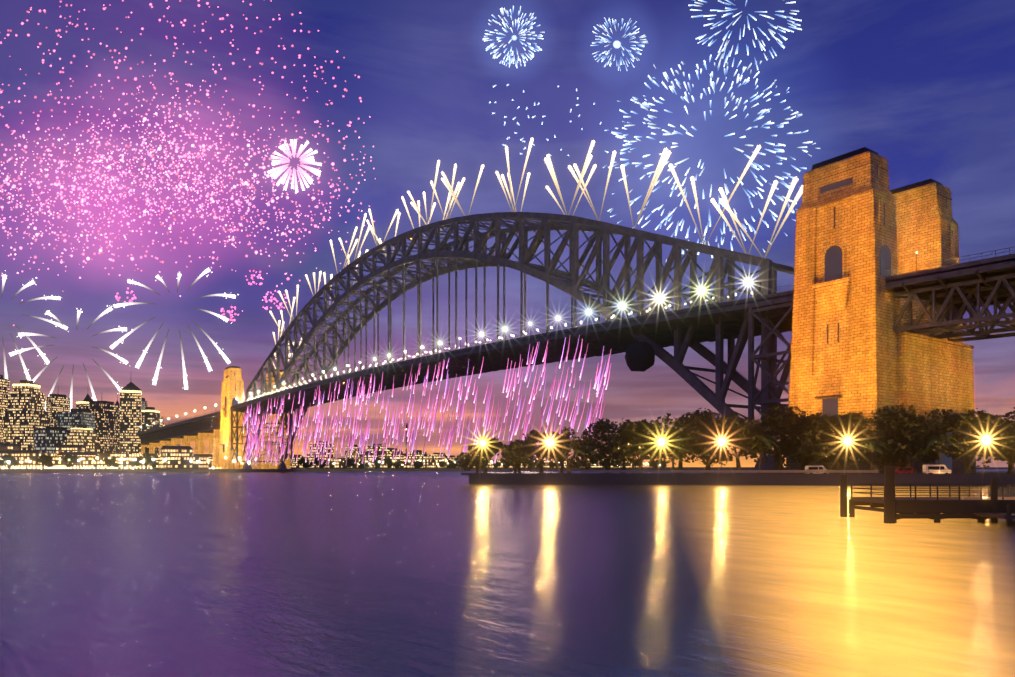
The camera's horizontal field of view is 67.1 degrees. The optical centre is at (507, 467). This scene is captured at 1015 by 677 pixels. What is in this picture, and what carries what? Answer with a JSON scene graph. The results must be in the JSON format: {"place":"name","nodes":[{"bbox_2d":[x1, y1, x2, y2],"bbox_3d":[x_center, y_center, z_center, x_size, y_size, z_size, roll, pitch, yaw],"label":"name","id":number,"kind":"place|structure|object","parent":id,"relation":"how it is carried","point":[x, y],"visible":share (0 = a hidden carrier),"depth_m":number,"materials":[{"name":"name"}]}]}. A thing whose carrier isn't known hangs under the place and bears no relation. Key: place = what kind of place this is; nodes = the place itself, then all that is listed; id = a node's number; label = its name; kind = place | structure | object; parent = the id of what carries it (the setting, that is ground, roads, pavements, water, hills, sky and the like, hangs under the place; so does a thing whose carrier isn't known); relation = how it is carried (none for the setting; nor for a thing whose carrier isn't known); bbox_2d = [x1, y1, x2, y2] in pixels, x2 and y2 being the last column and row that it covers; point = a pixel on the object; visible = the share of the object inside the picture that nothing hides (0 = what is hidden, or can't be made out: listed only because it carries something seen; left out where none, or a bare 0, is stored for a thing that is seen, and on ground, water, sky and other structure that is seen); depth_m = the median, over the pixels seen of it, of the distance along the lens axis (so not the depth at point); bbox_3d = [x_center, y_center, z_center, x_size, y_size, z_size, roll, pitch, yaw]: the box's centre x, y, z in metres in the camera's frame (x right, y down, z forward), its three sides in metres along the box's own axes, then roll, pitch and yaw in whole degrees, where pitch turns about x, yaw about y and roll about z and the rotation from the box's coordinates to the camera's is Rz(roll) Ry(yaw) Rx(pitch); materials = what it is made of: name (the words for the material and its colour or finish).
{"place":"outdoors","nodes":[
{"label":"outdoors","id":0,"kind":"place"},
{"bbox_2d":[1,267,238,411],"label":"fireworks","id":1,"kind":"object","parent":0,"point":[114,345],"visible":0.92,"depth_m":1477.80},
{"bbox_2d":[0,0,375,325],"bbox_3d":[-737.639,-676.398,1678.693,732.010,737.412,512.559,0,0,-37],"label":"fireworks","id":2,"kind":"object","parent":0,"point":[307,161],"depth_m":1678.88,"materials":[{"name":"pink"}]},
{"bbox_2d":[0,467,1014,676],"bbox_3d":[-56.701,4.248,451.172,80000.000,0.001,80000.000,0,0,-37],"label":"harbour water","id":3,"kind":"structure","parent":0,"point":[312,574],"depth_m":28.64,"materials":[{"name":"purple liquid"}]},
{"bbox_2d":[840,466,1014,525],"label":"pier","id":4,"kind":"structure","parent":3,"relation":"in","point":[994,507],"depth_m":58.05,"materials":[{"name":"brown wood"}]},
{"bbox_2d":[0,467,1014,472],"bbox_3d":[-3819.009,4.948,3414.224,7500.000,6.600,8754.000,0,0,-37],"label":"shore ground","id":5,"kind":"structure","parent":0,"point":[258,470],"depth_m":671.85,"materials":[{"name":"grey"}]},
{"bbox_2d":[0,375,9,442],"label":"city tower","id":6,"kind":"structure","parent":5,"relation":"on","point":[4,386],"depth_m":999.91,"materials":[{"name":"brown"}]},
{"bbox_2d":[4,380,48,450],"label":"city tower","id":7,"kind":"structure","parent":5,"relation":"on","point":[26,413],"depth_m":914.95,"materials":[{"name":"grey"}]},
{"bbox_2d":[34,427,70,452],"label":"city tower","id":8,"kind":"structure","parent":5,"relation":"on","point":[48,439],"depth_m":848.41,"materials":[{"name":"grey glass"}]},
{"bbox_2d":[46,394,69,426],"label":"city tower","id":9,"kind":"structure","parent":5,"relation":"on","point":[57,403],"depth_m":1234.05,"materials":[{"name":"brown"}]},
{"bbox_2d":[55,409,94,432],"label":"city tower","id":10,"kind":"structure","parent":5,"relation":"on","point":[71,419],"depth_m":1033.32,"materials":[{"name":"grey glass"}]},
{"bbox_2d":[63,424,99,452],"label":"city tower","id":11,"kind":"structure","parent":5,"relation":"on","point":[83,435],"depth_m":818.66,"materials":[{"name":"grey"}]},
{"bbox_2d":[76,394,92,408],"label":"city tower","id":12,"kind":"structure","parent":5,"relation":"on","point":[80,404],"depth_m":1331.88,"materials":[{"name":"grey"}]},
{"bbox_2d":[84,401,119,452],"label":"city tower","id":13,"kind":"structure","parent":5,"relation":"on","point":[107,422],"depth_m":1106.50,"materials":[{"name":"grey"}]},
{"bbox_2d":[120,382,141,452],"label":"city tower","id":14,"kind":"structure","parent":5,"relation":"on","point":[130,411],"depth_m":977.47,"materials":[{"name":"grey"}]},
{"bbox_2d":[142,398,146,409],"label":"city tower","id":15,"kind":"structure","parent":5,"relation":"on","point":[144,403],"depth_m":1498.63,"materials":[{"name":"grey glass"}]},
{"bbox_2d":[142,407,162,454],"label":"city tower","id":16,"kind":"structure","parent":5,"relation":"on","point":[152,417],"depth_m":1090.73,"materials":[{"name":"brown"}]},
{"bbox_2d":[141,429,219,468],"bbox_3d":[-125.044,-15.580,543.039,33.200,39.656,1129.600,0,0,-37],"label":"approach piers","id":17,"kind":"structure","parent":5,"relation":"on","point":[214,441],"depth_m":808.32,"materials":[{"name":"stone"}]},
{"bbox_2d":[219,366,244,468],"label":"pylon","id":18,"kind":"object","parent":5,"relation":"on","point":[232,392],"visible":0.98,"depth_m":655.71,"materials":[{"name":"yellow stone"}]},
{"bbox_2d":[137,410,259,444],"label":"approach span","id":19,"kind":"object","parent":18,"relation":"on","point":[205,423],"visible":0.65,"depth_m":808.03,"materials":[{"name":"grey metal"}]},
{"bbox_2d":[168,253,916,424],"bbox_3d":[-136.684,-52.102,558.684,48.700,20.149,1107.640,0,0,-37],"label":"bridge lamp poles","id":20,"kind":"object","parent":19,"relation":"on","point":[530,334],"visible":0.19,"depth_m":321.47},
{"bbox_2d":[242,424,290,468],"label":"abutment tower","id":21,"kind":"structure","parent":5,"relation":"on","point":[260,465],"depth_m":667.75,"materials":[{"name":"orange"}]},
{"bbox_2d":[264,370,285,425],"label":"pylon","id":22,"kind":"object","parent":5,"relation":"on","point":[272,418],"visible":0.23,"depth_m":678.51,"materials":[{"name":"orange"}]},
{"bbox_2d":[8,423,584,468],"bbox_3d":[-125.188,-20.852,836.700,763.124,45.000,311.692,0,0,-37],"label":"shore lamp poles","id":23,"kind":"object","parent":5,"relation":"on","point":[249,463],"visible":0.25,"depth_m":661.33,"materials":[{"name":"black metal"}]},
{"bbox_2d":[20,429,646,464],"bbox_3d":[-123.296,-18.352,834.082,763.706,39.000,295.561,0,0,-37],"label":"shore sodium lamps","id":24,"kind":"object","parent":23,"relation":"attached to","point":[208,462],"visible":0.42,"depth_m":611.48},
{"bbox_2d":[0,441,636,468],"bbox_3d":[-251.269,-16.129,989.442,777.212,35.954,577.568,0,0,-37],"label":"low shore rise","id":25,"kind":"structure","parent":5,"relation":"on","point":[178,457],"depth_m":664.70,"materials":[{"name":"brown"}]},
{"bbox_2d":[0,453,666,468],"bbox_3d":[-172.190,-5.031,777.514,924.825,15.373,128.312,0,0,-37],"label":"distant trees","id":26,"kind":"object","parent":5,"relation":"on","point":[45,459],"visible":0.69,"depth_m":724.40,"materials":[{"name":"green plant"}]},
{"bbox_2d":[0,0,1014,466],"label":"sky","id":27,"kind":"structure","parent":0,"point":[927,87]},
{"bbox_2d":[500,440,538,472],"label":"fig tree","id":28,"kind":"object","parent":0,"point":[519,466],"visible":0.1,"depth_m":226.13,"materials":[{"name":"green plant"}]},
{"bbox_2d":[483,0,819,261],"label":"fireworks","id":29,"kind":"object","parent":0,"point":[616,44],"visible":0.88,"depth_m":1308.68,"materials":[{"name":"white"}]},
{"bbox_2d":[461,469,1014,475],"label":"promenade","id":30,"kind":"structure","parent":0,"point":[698,472],"depth_m":178.23,"materials":[{"name":"grey concrete"}]},
{"bbox_2d":[453,443,492,472],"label":"fig tree","id":31,"kind":"object","parent":30,"relation":"on","point":[477,458],"visible":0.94,"depth_m":199.40,"materials":[{"name":"green plant"}]},
{"bbox_2d":[466,436,503,472],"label":"fig tree","id":32,"kind":"object","parent":30,"relation":"on","point":[494,444],"visible":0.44,"depth_m":212.90,"materials":[{"name":"green plant"}]},
{"bbox_2d":[548,441,551,472],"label":"street lamp","id":33,"kind":"object","parent":30,"relation":"on","point":[550,455],"visible":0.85,"depth_m":189.92,"materials":[{"name":"metal"}]},
{"bbox_2d":[720,440,723,469],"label":"street lamp","id":34,"kind":"object","parent":30,"relation":"on","point":[721,453],"visible":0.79,"depth_m":182.28,"materials":[{"name":"metal"}]},
{"bbox_2d":[805,466,829,473],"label":"parked van","id":35,"kind":"object","parent":30,"relation":"on","point":[815,467],"visible":0.44,"depth_m":179.34,"materials":[{"name":"white paint"}]},
{"bbox_2d":[846,440,847,473],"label":"street lamp","id":36,"kind":"object","parent":30,"relation":"on","point":[846,455],"visible":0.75,"depth_m":177.06,"materials":[{"name":"metal"}]},
{"bbox_2d":[895,467,913,473],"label":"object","id":37,"kind":"object","parent":30,"relation":"on","point":[900,470],"visible":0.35,"depth_m":175.94,"materials":[{"name":"red paint"}]},
{"bbox_2d":[922,465,951,473],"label":"parked van","id":38,"kind":"object","parent":30,"relation":"on","point":[935,469],"visible":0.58,"depth_m":174.45,"materials":[{"name":"white paint"}]},
{"bbox_2d":[469,472,1014,485],"bbox_3d":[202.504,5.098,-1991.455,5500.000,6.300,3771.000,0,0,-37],"label":"seawall","id":39,"kind":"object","parent":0,"point":[730,480],"depth_m":178.53,"materials":[{"name":"grey concrete"}]},
{"bbox_2d":[242,212,793,469],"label":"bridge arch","id":40,"kind":"structure","parent":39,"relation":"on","point":[547,272],"depth_m":345.45,"materials":[{"name":"grey metal"}]},
{"bbox_2d":[231,409,292,462],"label":"deck trestle","id":41,"kind":"object","parent":40,"relation":"on","point":[236,430],"visible":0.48,"depth_m":649.90,"materials":[{"name":"metal"}]},
{"bbox_2d":[243,335,610,465],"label":"firework cascade","id":42,"kind":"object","parent":40,"relation":"attached to","point":[254,440],"depth_m":392.47,"materials":[{"name":"pink"}]},
{"bbox_2d":[230,284,793,413],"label":"bridge deck","id":43,"kind":"structure","parent":40,"relation":"hanging from","point":[614,337],"depth_m":332.98,"materials":[{"name":"black metal"}]},
{"bbox_2d":[269,138,802,378],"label":"fireworks","id":44,"kind":"object","parent":40,"relation":"on","point":[723,201],"visible":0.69,"depth_m":341.53,"materials":[{"name":"white"}]},
{"bbox_2d":[625,302,792,454],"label":"deck trestle","id":45,"kind":"object","parent":40,"relation":"on","point":[639,356],"visible":0.29,"depth_m":234.61,"materials":[{"name":"metal"}]},
{"bbox_2d":[499,439,536,472],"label":"fig tree","id":46,"kind":"object","parent":39,"relation":"on","point":[510,451],"visible":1,"depth_m":201.27,"materials":[{"name":"green plant"}]},
{"bbox_2d":[522,430,570,472],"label":"fig tree","id":47,"kind":"object","parent":39,"relation":"on","point":[541,448],"visible":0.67,"depth_m":210.32,"materials":[{"name":"green plant"}]},
{"bbox_2d":[539,436,584,472],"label":"fig tree","id":48,"kind":"object","parent":39,"relation":"on","point":[562,460],"visible":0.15,"depth_m":224.55,"materials":[{"name":"green plant"}]},
{"bbox_2d":[544,427,603,472],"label":"fig tree","id":49,"kind":"object","parent":39,"relation":"on","point":[572,445],"visible":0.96,"depth_m":201.17,"materials":[{"name":"green plant"}]},
{"bbox_2d":[569,445,598,472],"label":"date palm","id":50,"kind":"object","parent":39,"relation":"on","point":[585,450],"visible":0.9,"depth_m":198.91,"materials":[{"name":"green plant"}]},
{"bbox_2d":[576,418,647,472],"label":"fig tree","id":51,"kind":"object","parent":39,"relation":"on","point":[602,426],"visible":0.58,"depth_m":209.60,"materials":[{"name":"green plant"}]},
{"bbox_2d":[597,432,652,472],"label":"fig tree","id":52,"kind":"object","parent":39,"relation":"on","point":[615,462],"visible":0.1,"depth_m":225.60,"materials":[{"name":"green plant"}]},
{"bbox_2d":[619,442,648,472],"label":"date palm","id":53,"kind":"object","parent":39,"relation":"on","point":[635,445],"visible":0.6,"depth_m":195.23,"materials":[{"name":"green plant"}]},
{"bbox_2d":[605,418,670,469],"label":"fig tree","id":54,"kind":"object","parent":39,"relation":"on","point":[643,429],"visible":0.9,"depth_m":196.09,"materials":[{"name":"green plant"}]},
{"bbox_2d":[662,438,686,469],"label":"date palm","id":55,"kind":"object","parent":39,"relation":"on","point":[677,441],"visible":0.94,"depth_m":193.35,"materials":[{"name":"green plant"}]},
{"bbox_2d":[646,412,732,469],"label":"fig tree","id":56,"kind":"object","parent":39,"relation":"on","point":[693,431],"visible":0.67,"depth_m":198.51,"materials":[{"name":"green plant"}]},
{"bbox_2d":[674,408,736,469],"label":"fig tree","id":57,"kind":"object","parent":39,"relation":"on","point":[710,414],"visible":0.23,"depth_m":212.20,"materials":[{"name":"green plant"}]},
{"bbox_2d":[695,411,771,469],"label":"fig tree","id":58,"kind":"object","parent":39,"relation":"on","point":[736,438],"visible":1,"depth_m":192.89,"materials":[{"name":"green plant"}]},
{"bbox_2d":[751,435,778,473],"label":"date palm","id":59,"kind":"object","parent":39,"relation":"on","point":[767,438],"visible":0.67,"depth_m":188.63,"materials":[{"name":"green plant"}]},
{"bbox_2d":[737,405,832,473],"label":"fig tree","id":60,"kind":"object","parent":39,"relation":"on","point":[783,419],"visible":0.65,"depth_m":195.65,"materials":[{"name":"green plant"}]},
{"bbox_2d":[775,411,840,473],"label":"fig tree","id":61,"kind":"object","parent":39,"relation":"on","point":[803,462],"visible":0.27,"depth_m":205.37,"materials":[{"name":"green plant"}]},
{"bbox_2d":[786,147,900,473],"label":"pylon","id":62,"kind":"object","parent":39,"relation":"on","point":[844,348],"visible":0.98,"depth_m":209.05,"materials":[{"name":"stone"}]},
{"bbox_2d":[795,412,892,473],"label":"fig tree","id":63,"kind":"object","parent":39,"relation":"on","point":[829,447],"visible":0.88,"depth_m":188.85,"materials":[{"name":"green plant"}]},
{"bbox_2d":[853,439,886,473],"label":"date palm","id":64,"kind":"object","parent":39,"relation":"on","point":[872,445],"visible":0.96,"depth_m":183.76,"materials":[{"name":"green plant"}]},
{"bbox_2d":[849,402,966,466],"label":"fig tree","id":65,"kind":"object","parent":39,"relation":"on","point":[914,437],"visible":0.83,"depth_m":187.44,"materials":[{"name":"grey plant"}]},
{"bbox_2d":[872,422,950,468],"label":"fig tree","id":66,"kind":"object","parent":39,"relation":"on","point":[934,455],"visible":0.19,"depth_m":198.67,"materials":[{"name":"green plant"}]},
{"bbox_2d":[896,331,975,473],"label":"abutment tower","id":67,"kind":"structure","parent":39,"relation":"on","point":[934,373],"depth_m":216.16,"materials":[{"name":"stone"}]},
{"bbox_2d":[890,179,962,342],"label":"pylon","id":68,"kind":"object","parent":67,"relation":"on","point":[927,227],"visible":0.27,"depth_m":230.35,"materials":[{"name":"stone"}]},
{"bbox_2d":[885,247,1014,341],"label":"approach span","id":69,"kind":"object","parent":67,"relation":"on","point":[969,287],"visible":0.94,"depth_m":198.98,"materials":[{"name":"grey metal"}]},
{"bbox_2d":[922,434,961,464],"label":"date palm","id":70,"kind":"object","parent":39,"relation":"on","point":[933,438],"visible":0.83,"depth_m":181.05,"materials":[{"name":"green plant"}]},
{"bbox_2d":[916,408,1014,473],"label":"fig tree","id":71,"kind":"object","parent":39,"relation":"on","point":[987,448],"visible":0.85,"depth_m":180.40,"materials":[{"name":"green plant"}]},
{"bbox_2d":[959,407,1014,472],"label":"fig tree","id":72,"kind":"object","parent":39,"relation":"on","point":[989,460],"visible":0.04,"depth_m":197.24,"materials":[{"name":"green plant"}]},
{"bbox_2d":[976,410,1014,461],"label":"fig tree","id":73,"kind":"object","parent":39,"relation":"on","point":[1007,424],"visible":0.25,"depth_m":186.56,"materials":[{"name":"green plant"}]},
{"bbox_2d":[997,437,1014,472],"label":"date palm","id":74,"kind":"object","parent":39,"relation":"on","point":[1008,439],"visible":0.54,"depth_m":179.39,"materials":[{"name":"green plant"}]}
]}

